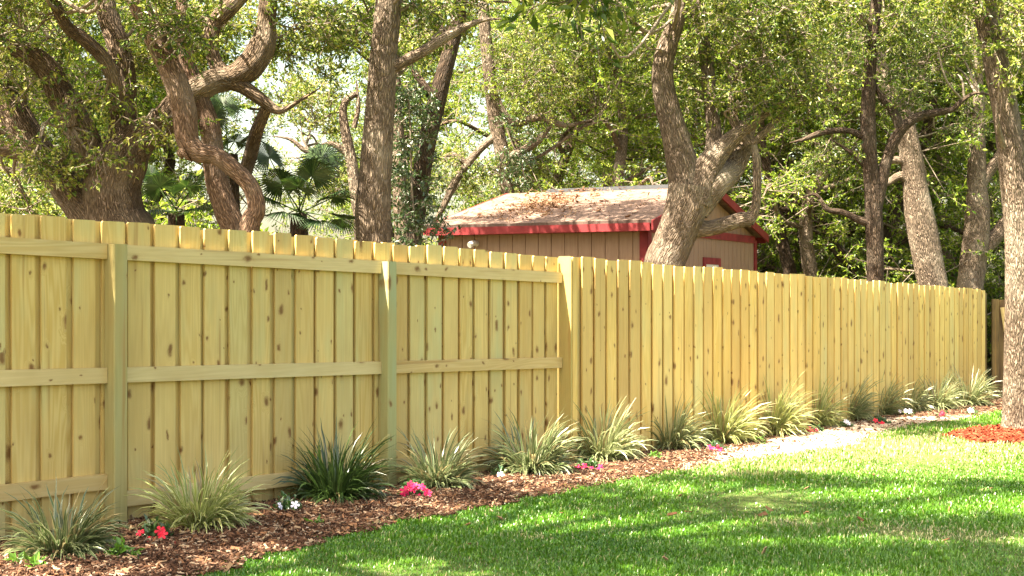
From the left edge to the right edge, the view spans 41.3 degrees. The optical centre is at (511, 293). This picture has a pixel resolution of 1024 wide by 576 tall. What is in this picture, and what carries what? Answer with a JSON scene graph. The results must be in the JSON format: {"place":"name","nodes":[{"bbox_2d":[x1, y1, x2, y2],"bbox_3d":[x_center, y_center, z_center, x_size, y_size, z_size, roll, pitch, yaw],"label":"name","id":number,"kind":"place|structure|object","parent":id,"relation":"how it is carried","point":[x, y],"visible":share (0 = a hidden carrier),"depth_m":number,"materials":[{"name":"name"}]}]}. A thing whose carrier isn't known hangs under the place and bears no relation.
{"place":"outdoors","nodes":[
{"label":"outdoors","id":0,"kind":"place"},
{"bbox_2d":[1,407,998,575],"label":"bed soil","id":1,"kind":"structure","parent":0,"point":[829,443],"depth_m":13.77,"materials":[{"name":"brown soil"}]},
{"bbox_2d":[3,551,29,564],"bbox_3d":[-2.498,1.349,6.844,0.161,0.120,0.144,0,0,-19],"label":"leafy sprout","id":2,"kind":"object","parent":1,"relation":"on","point":[12,557],"visible":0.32,"depth_m":6.84,"materials":[{"name":"green plant"}]},
{"bbox_2d":[24,551,49,567],"bbox_3d":[-2.372,1.354,6.784,0.160,0.135,0.173,0,0,0],"label":"leafy sprout","id":3,"kind":"object","parent":1,"relation":"on","point":[34,558],"visible":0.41,"depth_m":6.78,"materials":[{"name":"green plant"}]},
{"bbox_2d":[0,475,133,563],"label":"grass clump","id":4,"kind":"object","parent":1,"relation":"on","point":[67,536],"visible":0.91,"depth_m":7.05,"materials":[{"name":"green plant"}]},
{"bbox_2d":[104,536,126,557],"bbox_3d":[-2.066,1.335,7.044,0.140,0.161,0.141,0,0,-19],"label":"leafy sprout","id":5,"kind":"object","parent":1,"relation":"on","point":[117,544],"visible":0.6,"depth_m":7.04,"materials":[{"name":"green plant"}]},
{"bbox_2d":[115,545,145,558],"bbox_3d":[-1.993,1.362,7.056,0.147,0.118,0.132,0,0,22],"label":"leafy sprout","id":6,"kind":"object","parent":1,"relation":"on","point":[134,552],"visible":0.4,"depth_m":7.05,"materials":[{"name":"green plant"}]},
{"bbox_2d":[136,514,174,542],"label":"flowering plant","id":7,"kind":"object","parent":1,"relation":"on","point":[153,529],"visible":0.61,"depth_m":7.60,"materials":[{"name":"red plant"}]},
{"bbox_2d":[123,444,274,532],"bbox_3d":[-1.855,1.145,8.065,0.880,0.495,0.855,0,0,0],"label":"grass clump","id":8,"kind":"object","parent":1,"relation":"on","point":[200,504],"visible":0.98,"depth_m":7.95,"materials":[{"name":"green plant"}]},
{"bbox_2d":[272,491,301,510],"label":"flowering plant","id":9,"kind":"object","parent":1,"relation":"on","point":[286,503],"visible":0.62,"depth_m":8.70,"materials":[{"name":"white plant"}]},
{"bbox_2d":[304,515,323,524],"bbox_3d":[-1.204,1.398,8.211,0.147,0.124,0.130,0,0,0],"label":"leafy sprout","id":10,"kind":"object","parent":1,"relation":"on","point":[316,520],"visible":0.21,"depth_m":8.21,"materials":[{"name":"green plant"}]},
{"bbox_2d":[272,416,403,504],"bbox_3d":[-1.204,1.130,9.303,0.935,0.576,0.954,0,0,0],"label":"grass clump","id":11,"kind":"object","parent":1,"relation":"on","point":[335,478],"visible":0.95,"depth_m":9.20,"materials":[{"name":"green plant"}]},
{"bbox_2d":[396,478,431,497],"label":"flowering plant","id":12,"kind":"object","parent":1,"relation":"on","point":[409,487],"visible":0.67,"depth_m":9.42,"materials":[{"name":"pink plant"}]},
{"bbox_2d":[381,426,488,490],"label":"grass clump","id":13,"kind":"object","parent":1,"relation":"on","point":[449,474],"visible":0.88,"depth_m":9.91,"materials":[{"name":"green plant"}]},
{"bbox_2d":[489,464,505,475],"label":"flowering plant","id":14,"kind":"object","parent":1,"relation":"on","point":[499,473],"visible":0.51,"depth_m":10.68,"materials":[{"name":"white plant"}]},
{"bbox_2d":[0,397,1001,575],"bbox_3d":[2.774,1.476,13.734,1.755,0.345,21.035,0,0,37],"label":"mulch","id":15,"kind":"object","parent":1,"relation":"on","point":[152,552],"visible":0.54,"depth_m":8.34,"materials":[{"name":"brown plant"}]},
{"bbox_2d":[476,409,589,476],"bbox_3d":[0.163,1.173,11.026,0.968,0.580,0.984,0,0,0],"label":"grass clump","id":16,"kind":"object","parent":1,"relation":"on","point":[546,458],"visible":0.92,"depth_m":10.87,"materials":[{"name":"green plant"}]},
{"bbox_2d":[575,456,603,469],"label":"flowering plant","id":17,"kind":"object","parent":1,"relation":"on","point":[591,462],"visible":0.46,"depth_m":11.30,"materials":[{"name":"pink plant"}]},
{"bbox_2d":[561,397,657,461],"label":"grass clump","id":18,"kind":"object","parent":1,"relation":"on","point":[605,444],"visible":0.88,"depth_m":11.92,"materials":[{"name":"green plant"}]},
{"bbox_2d":[647,450,661,457],"bbox_3d":[1.283,1.469,12.160,0.152,0.128,0.175,0,0,-38],"label":"leafy sprout","id":19,"kind":"object","parent":1,"relation":"on","point":[652,454],"visible":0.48,"depth_m":12.15,"materials":[{"name":"green plant"}]},
{"bbox_2d":[642,387,716,450],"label":"grass clump","id":20,"kind":"object","parent":1,"relation":"on","point":[682,436],"visible":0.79,"depth_m":13.05,"materials":[{"name":"green plant"}]},
{"bbox_2d":[704,440,729,451],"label":"flowering plant","id":21,"kind":"object","parent":1,"relation":"on","point":[715,446],"visible":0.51,"depth_m":13.06,"materials":[{"name":"pink plant"}]},
{"bbox_2d":[692,380,777,444],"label":"grass clump","id":22,"kind":"object","parent":1,"relation":"on","point":[733,428],"visible":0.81,"depth_m":13.75,"materials":[{"name":"green plant"}]},
{"bbox_2d":[754,435,766,443],"bbox_3d":[2.510,1.507,13.802,0.160,0.141,0.174,0,0,23],"label":"leafy sprout","id":23,"kind":"object","parent":1,"relation":"on","point":[761,437],"visible":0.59,"depth_m":13.77,"materials":[{"name":"green plant"}]},
{"bbox_2d":[756,370,822,436],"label":"grass clump","id":24,"kind":"object","parent":1,"relation":"on","point":[786,422],"visible":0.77,"depth_m":14.75,"materials":[{"name":"green plant"}]},
{"bbox_2d":[806,424,824,431],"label":"flowering plant","id":25,"kind":"object","parent":1,"relation":"on","point":[819,428],"visible":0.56,"depth_m":15.21,"materials":[{"name":"green plant"}]},
{"bbox_2d":[805,376,853,426],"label":"grass clump","id":26,"kind":"object","parent":1,"relation":"on","point":[828,417],"visible":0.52,"depth_m":15.82,"materials":[{"name":"green plant"}]},
{"bbox_2d":[839,419,853,426],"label":"flowering plant","id":27,"kind":"object","parent":1,"relation":"on","point":[844,422],"visible":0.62,"depth_m":15.75,"materials":[{"name":"white plant"}]},
{"bbox_2d":[839,374,889,420],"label":"grass clump","id":28,"kind":"object","parent":1,"relation":"on","point":[861,411],"visible":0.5,"depth_m":16.76,"materials":[{"name":"green plant"}]},
{"bbox_2d":[870,415,891,423],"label":"flowering plant","id":29,"kind":"object","parent":1,"relation":"on","point":[881,420],"visible":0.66,"depth_m":16.36,"materials":[{"name":"red plant"}]},
{"bbox_2d":[875,372,916,416],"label":"grass clump","id":30,"kind":"object","parent":1,"relation":"on","point":[893,408],"visible":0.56,"depth_m":17.52,"materials":[{"name":"green plant"}]},
{"bbox_2d":[899,408,914,415],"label":"flowering plant","id":31,"kind":"object","parent":1,"relation":"on","point":[908,411],"visible":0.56,"depth_m":17.43,"materials":[{"name":"white plant"}]},
{"bbox_2d":[901,371,939,411],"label":"grass clump","id":32,"kind":"object","parent":1,"relation":"on","point":[918,404],"visible":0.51,"depth_m":18.08,"materials":[{"name":"green plant"}]},
{"bbox_2d":[934,410,947,416],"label":"flowering plant","id":33,"kind":"object","parent":1,"relation":"on","point":[941,414],"visible":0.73,"depth_m":17.49,"materials":[{"name":"pink plant"}]},
{"bbox_2d":[917,367,970,409],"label":"grass clump","id":34,"kind":"object","parent":1,"relation":"on","point":[946,396],"visible":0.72,"depth_m":18.46,"materials":[{"name":"green plant"}]},
{"bbox_2d":[962,407,977,413],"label":"flowering plant","id":35,"kind":"object","parent":1,"relation":"on","point":[971,410],"visible":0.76,"depth_m":18.04,"materials":[{"name":"white plant"}]},
{"bbox_2d":[941,363,1002,405],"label":"grass clump","id":36,"kind":"object","parent":1,"relation":"on","point":[978,395],"visible":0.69,"depth_m":19.18,"materials":[{"name":"green plant"}]},
{"bbox_2d":[0,0,1022,282],"label":"sky","id":37,"kind":"structure","parent":0,"point":[290,147],"materials":[{"name":"white"}]},
{"bbox_2d":[153,410,1023,575],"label":"lawn","id":38,"kind":"structure","parent":0,"point":[758,499],"depth_m":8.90,"materials":[{"name":"plant"}]},
{"bbox_2d":[888,0,1023,428],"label":"oak tree","id":39,"kind":"object","parent":38,"relation":"on","point":[993,41],"visible":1,"depth_m":14.77,"materials":[{"name":"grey plant"}]},
{"bbox_2d":[942,424,1023,443],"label":"red mulch","id":40,"kind":"object","parent":38,"relation":"on","point":[991,433],"visible":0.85,"depth_m":14.61,"materials":[{"name":"red wood"}]},
{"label":"ground","id":41,"kind":"structure","parent":0,"visible":0},
{"bbox_2d":[0,159,66,218],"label":"woodland shrub","id":42,"kind":"object","parent":41,"relation":"on","point":[11,161],"visible":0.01,"depth_m":17.35,"materials":[{"name":"green plant"}]},
{"bbox_2d":[8,65,145,201],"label":"background tree","id":43,"kind":"object","parent":41,"relation":"on","point":[48,130],"visible":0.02,"depth_m":36.69,"materials":[{"name":"green plant"}]},
{"bbox_2d":[0,1,188,214],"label":"background tree","id":44,"kind":"object","parent":41,"relation":"on","point":[55,144],"depth_m":25.60,"materials":[{"name":"green plant"}]},
{"bbox_2d":[0,0,197,215],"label":"background tree","id":45,"kind":"object","parent":41,"relation":"on","point":[82,18],"visible":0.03,"depth_m":23.44,"materials":[{"name":"green plant"}]},
{"bbox_2d":[54,92,199,209],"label":"background tree","id":46,"kind":"object","parent":41,"relation":"on","point":[156,148],"depth_m":37.55,"materials":[{"name":"green plant"}]},
{"bbox_2d":[0,0,257,217],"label":"background tree","id":47,"kind":"object","parent":41,"relation":"on","point":[44,36],"visible":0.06,"depth_m":21.58,"materials":[{"name":"green plant"}]},
{"bbox_2d":[41,0,289,230],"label":"background tree","id":48,"kind":"object","parent":41,"relation":"on","point":[242,197],"visible":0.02,"depth_m":30.00,"materials":[{"name":"green plant"}]},
{"bbox_2d":[141,164,212,226],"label":"fan palm","id":49,"kind":"object","parent":41,"relation":"on","point":[153,190],"visible":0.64,"depth_m":13.77,"materials":[{"name":"green plant"}]},
{"bbox_2d":[0,0,360,229],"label":"background tree","id":50,"kind":"object","parent":41,"relation":"on","point":[169,161],"visible":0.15,"depth_m":23.49,"materials":[{"name":"green plant"}]},
{"bbox_2d":[97,0,265,231],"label":"oak tree","id":51,"kind":"object","parent":41,"relation":"on","point":[168,65],"visible":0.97,"depth_m":12.11,"materials":[{"name":"green plant"}]},
{"bbox_2d":[0,0,372,223],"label":"oak tree","id":52,"kind":"object","parent":41,"relation":"on","point":[112,165],"visible":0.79,"depth_m":12.82,"materials":[{"name":"green plant"}]},
{"bbox_2d":[135,0,248,229],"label":"oak tree","id":53,"kind":"object","parent":41,"relation":"on","point":[227,212],"visible":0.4,"depth_m":12.82,"materials":[{"name":"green plant"}]},
{"bbox_2d":[142,169,273,234],"bbox_3d":[-4.750,-0.030,18.098,3.539,3.619,3.803,0,0,5],"label":"woodland shrub","id":54,"kind":"object","parent":41,"relation":"on","point":[188,218],"visible":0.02,"depth_m":17.56,"materials":[{"name":"green plant"}]},
{"bbox_2d":[198,92,270,209],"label":"fan palm","id":55,"kind":"object","parent":41,"relation":"on","point":[221,101],"visible":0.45,"depth_m":14.16,"materials":[{"name":"green plant"}]},
{"bbox_2d":[0,213,561,536],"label":"wooden fence","id":56,"kind":"object","parent":41,"relation":"on","point":[130,352],"visible":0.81,"depth_m":9.04,"materials":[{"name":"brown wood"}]},
{"bbox_2d":[239,141,357,237],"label":"fan palm","id":57,"kind":"object","parent":41,"relation":"on","point":[316,159],"visible":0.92,"depth_m":13.55,"materials":[{"name":"green plant"}]},
{"bbox_2d":[259,56,360,239],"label":"oak tree","id":58,"kind":"object","parent":41,"relation":"on","point":[351,154],"visible":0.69,"depth_m":17.05,"materials":[{"name":"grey plant"}]},
{"bbox_2d":[232,0,519,244],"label":"background tree","id":59,"kind":"object","parent":41,"relation":"on","point":[448,105],"visible":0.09,"depth_m":33.81,"materials":[{"name":"green plant"}]},
{"bbox_2d":[269,73,489,245],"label":"background tree","id":60,"kind":"object","parent":41,"relation":"on","point":[359,139],"visible":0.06,"depth_m":45.34,"materials":[{"name":"green plant"}]},
{"bbox_2d":[294,0,500,242],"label":"oak tree","id":61,"kind":"object","parent":41,"relation":"on","point":[384,19],"visible":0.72,"depth_m":13.50,"materials":[{"name":"grey plant"}]},
{"bbox_2d":[360,0,436,244],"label":"oak tree","id":62,"kind":"object","parent":41,"relation":"on","point":[404,179],"visible":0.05,"depth_m":16.44,"materials":[{"name":"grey plant"}]},
{"bbox_2d":[371,0,501,244],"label":"oak tree","id":63,"kind":"object","parent":41,"relation":"on","point":[446,59],"visible":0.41,"depth_m":15.44,"materials":[{"name":"green plant"}]},
{"bbox_2d":[391,48,461,246],"bbox_3d":[-1.062,-1.483,15.163,0.875,2.513,1.133,0,0,-24],"label":"climbing vine","id":64,"kind":"object","parent":63,"relation":"attached to","point":[403,97],"visible":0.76,"depth_m":15.11,"materials":[{"name":"green plant"}]},
{"bbox_2d":[401,0,616,208],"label":"background tree","id":65,"kind":"object","parent":41,"relation":"on","point":[464,121],"visible":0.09,"depth_m":29.77,"materials":[{"name":"green plant"}]},
{"bbox_2d":[429,0,594,219],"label":"oak tree","id":66,"kind":"object","parent":41,"relation":"on","point":[496,138],"visible":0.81,"depth_m":22.92,"materials":[{"name":"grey plant"}]},
{"bbox_2d":[484,112,545,192],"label":"climbing vine","id":67,"kind":"object","parent":66,"relation":"attached to","point":[515,158],"visible":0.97,"depth_m":22.44,"materials":[{"name":"green plant"}]},
{"bbox_2d":[458,45,638,199],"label":"background tree","id":68,"kind":"object","parent":41,"relation":"on","point":[541,143],"visible":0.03,"depth_m":41.42,"materials":[{"name":"green plant"}]},
{"bbox_2d":[434,0,697,201],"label":"background tree","id":69,"kind":"object","parent":41,"relation":"on","point":[571,141],"visible":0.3,"depth_m":24.31,"materials":[{"name":"green plant"}]},
{"bbox_2d":[443,2,702,213],"bbox_3d":[1.660,-3.798,30.685,6.857,11.388,7.228,0,0,15],"label":"background tree","id":70,"kind":"object","parent":41,"relation":"on","point":[591,177],"visible":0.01,"depth_m":30.61,"materials":[{"name":"green plant"}]},
{"bbox_2d":[496,0,675,68],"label":"oak tree","id":71,"kind":"object","parent":41,"relation":"on","point":[568,8],"visible":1,"depth_m":7.12,"materials":[{"name":"green plant"}]},
{"bbox_2d":[423,184,768,270],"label":"garden shed","id":72,"kind":"structure","parent":41,"relation":"on","point":[616,234],"depth_m":19.25,"materials":[{"name":"red wood"}]},
{"bbox_2d":[454,186,667,221],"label":"roof litter","id":73,"kind":"object","parent":72,"relation":"on","point":[554,199],"visible":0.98,"depth_m":20.12,"materials":[{"name":"brown plant"}]},
{"bbox_2d":[703,257,720,267],"bbox_3d":[3.012,-0.060,20.479,0.026,0.950,0.760,0,0,28],"label":"window","id":74,"kind":"structure","parent":72,"relation":"in","point":[716,262],"depth_m":20.43,"materials":[{"name":"red paint"}]},
{"bbox_2d":[451,0,765,211],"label":"background tree","id":75,"kind":"object","parent":41,"relation":"on","point":[625,118],"visible":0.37,"depth_m":23.24,"materials":[{"name":"green plant"}]},
{"bbox_2d":[528,43,692,186],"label":"background tree","id":76,"kind":"object","parent":41,"relation":"on","point":[589,166],"visible":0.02,"depth_m":39.55,"materials":[{"name":"green plant"}]},
{"bbox_2d":[536,30,830,262],"bbox_3d":[3.807,-2.539,29.748,6.567,8.819,6.344,0,0,17],"label":"background tree","id":77,"kind":"object","parent":41,"relation":"on","point":[650,130],"visible":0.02,"depth_m":28.92,"materials":[{"name":"green plant"}]},
{"bbox_2d":[493,0,882,266],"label":"oak tree","id":78,"kind":"object","parent":41,"relation":"on","point":[703,184],"visible":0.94,"depth_m":15.15,"materials":[{"name":"grey plant"}]},
{"bbox_2d":[573,70,817,258],"bbox_3d":[4.947,-3.060,38.419,7.494,9.948,7.756,0,0,-28],"label":"background tree","id":79,"kind":"object","parent":41,"relation":"on","point":[697,158],"depth_m":38.76,"materials":[{"name":"green plant"}]},
{"bbox_2d":[490,0,904,272],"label":"background tree","id":80,"kind":"object","parent":41,"relation":"on","point":[733,190],"visible":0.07,"depth_m":25.66,"materials":[{"name":"green plant"}]},
{"bbox_2d":[642,26,892,270],"bbox_3d":[5.381,-3.553,30.939,7.634,10.888,7.623,0,0,-43],"label":"background tree","id":81,"kind":"object","parent":41,"relation":"on","point":[766,221],"depth_m":30.63,"materials":[{"name":"green plant"}]},
{"bbox_2d":[558,256,986,460],"bbox_3d":[3.871,0.762,16.464,0.154,2.176,11.318,0,0,37],"label":"wooden fence","id":82,"kind":"object","parent":41,"relation":"on","point":[649,336],"visible":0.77,"depth_m":14.36,"materials":[{"name":"brown wood"}]},
{"bbox_2d":[614,0,956,284],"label":"background tree","id":83,"kind":"object","parent":41,"relation":"on","point":[809,213],"visible":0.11,"depth_m":24.30,"materials":[{"name":"green plant"}]},
{"bbox_2d":[757,238,820,275],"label":"woodland shrub","id":84,"kind":"object","parent":41,"relation":"on","point":[770,270],"visible":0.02,"depth_m":26.81,"materials":[{"name":"green plant"}]},
{"bbox_2d":[720,108,865,279],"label":"oak tree","id":85,"kind":"object","parent":41,"relation":"on","point":[788,264],"visible":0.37,"depth_m":23.98,"materials":[{"name":"green plant"}]},
{"bbox_2d":[624,0,1000,287],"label":"background tree","id":86,"kind":"object","parent":41,"relation":"on","point":[806,242],"visible":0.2,"depth_m":23.32,"materials":[{"name":"green plant"}]},
{"bbox_2d":[747,129,886,275],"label":"background tree","id":87,"kind":"object","parent":41,"relation":"on","point":[823,199],"visible":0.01,"depth_m":40.18,"materials":[{"name":"green plant"}]},
{"bbox_2d":[773,216,912,282],"bbox_3d":[6.851,0.114,27.065,3.758,3.577,3.497,0,0,-24],"label":"woodland shrub","id":88,"kind":"object","parent":41,"relation":"on","point":[861,266],"visible":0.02,"depth_m":26.40,"materials":[{"name":"green plant"}]},
{"bbox_2d":[755,84,951,272],"bbox_3d":[7.300,-3.293,29.652,6.332,10.343,6.006,0,0,-26],"label":"background tree","id":89,"kind":"object","parent":41,"relation":"on","point":[857,225],"visible":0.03,"depth_m":29.26,"materials":[{"name":"green plant"}]},
{"bbox_2d":[693,0,1023,283],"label":"background tree","id":90,"kind":"object","parent":41,"relation":"on","point":[887,234],"visible":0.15,"depth_m":24.03,"materials":[{"name":"green plant"}]},
{"bbox_2d":[821,256,898,279],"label":"woodland shrub","id":91,"kind":"object","parent":41,"relation":"on","point":[861,271],"visible":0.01,"depth_m":24.85,"materials":[{"name":"green plant"}]},
{"bbox_2d":[758,114,963,268],"bbox_3d":[9.480,-3.236,37.861,6.106,10.263,6.437,0,0,28],"label":"background tree","id":92,"kind":"object","parent":41,"relation":"on","point":[861,197],"visible":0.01,"depth_m":38.00,"materials":[{"name":"green plant"}]},
{"bbox_2d":[751,26,1004,281],"bbox_3d":[8.560,-3.046,29.721,7.507,9.899,7.770,0,0,-4],"label":"background tree","id":93,"kind":"object","parent":41,"relation":"on","point":[881,129],"depth_m":29.52,"materials":[{"name":"green plant"}]},
{"bbox_2d":[784,0,1007,280],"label":"oak tree","id":94,"kind":"object","parent":41,"relation":"on","point":[875,178],"visible":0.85,"depth_m":19.36,"materials":[{"name":"green plant"}]},
{"bbox_2d":[796,0,1023,343],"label":"background tree","id":95,"kind":"object","parent":41,"relation":"on","point":[939,217],"visible":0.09,"depth_m":25.35,"materials":[{"name":"green plant"}]},
{"bbox_2d":[838,246,990,347],"bbox_3d":[7.360,0.334,25.425,3.011,3.079,3.236,0,0,45],"label":"woodland shrub","id":96,"kind":"object","parent":41,"relation":"on","point":[949,276],"visible":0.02,"depth_m":25.02,"materials":[{"name":"green plant"}]},
{"bbox_2d":[848,0,993,286],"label":"oak tree","id":97,"kind":"object","parent":41,"relation":"on","point":[924,244],"visible":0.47,"depth_m":21.47,"materials":[{"name":"grey plant"}]},
{"bbox_2d":[836,0,1023,299],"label":"background tree","id":98,"kind":"object","parent":41,"relation":"on","point":[995,181],"visible":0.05,"depth_m":25.61,"materials":[{"name":"green plant"}]},
{"bbox_2d":[848,1,1023,323],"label":"background tree","id":99,"kind":"object","parent":41,"relation":"on","point":[996,277],"visible":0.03,"depth_m":26.02,"materials":[{"name":"green plant"}]},
{"bbox_2d":[892,118,1003,279],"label":"background tree","id":100,"kind":"object","parent":41,"relation":"on","point":[961,220],"visible":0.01,"depth_m":40.28,"materials":[{"name":"green plant"}]},
{"bbox_2d":[883,33,1021,284],"bbox_3d":[9.751,-3.888,29.478,7.243,11.592,7.254,0,0,27],"label":"background tree","id":101,"kind":"object","parent":41,"relation":"on","point":[901,225],"depth_m":29.38,"materials":[{"name":"green plant"}]},
{"bbox_2d":[912,278,1004,370],"bbox_3d":[8.435,0.729,25.993,2.571,2.422,2.628,0,0,13],"label":"woodland shrub","id":102,"kind":"object","parent":41,"relation":"on","point":[989,309],"visible":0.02,"depth_m":25.33,"materials":[{"name":"green plant"}]},
{"bbox_2d":[903,68,1023,293],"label":"background tree","id":103,"kind":"object","parent":41,"relation":"on","point":[996,260],"visible":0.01,"depth_m":27.66,"materials":[{"name":"green plant"}]},
{"bbox_2d":[956,11,1019,392],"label":"oak tree","id":104,"kind":"object","parent":41,"relation":"on","point":[972,271],"visible":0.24,"depth_m":22.47,"materials":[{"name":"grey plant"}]},
{"bbox_2d":[984,271,997,378],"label":"woodland shrub","id":105,"kind":"object","parent":41,"relation":"on","point":[987,350],"depth_m":26.66,"materials":[{"name":"green plant"}]},
{"bbox_2d":[983,257,1004,376],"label":"woodland shrub","id":106,"kind":"object","parent":41,"relation":"on","point":[988,290],"visible":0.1,"depth_m":25.34,"materials":[{"name":"green plant"}]},
{"bbox_2d":[991,299,1004,397],"bbox_3d":[9.568,0.890,20.581,4.398,1.680,0.160,0,0,12],"label":"weathered fence","id":107,"kind":"object","parent":41,"relation":"on","point":[997,331],"visible":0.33,"depth_m":20.96,"materials":[{"name":"brown wood"}]}
]}

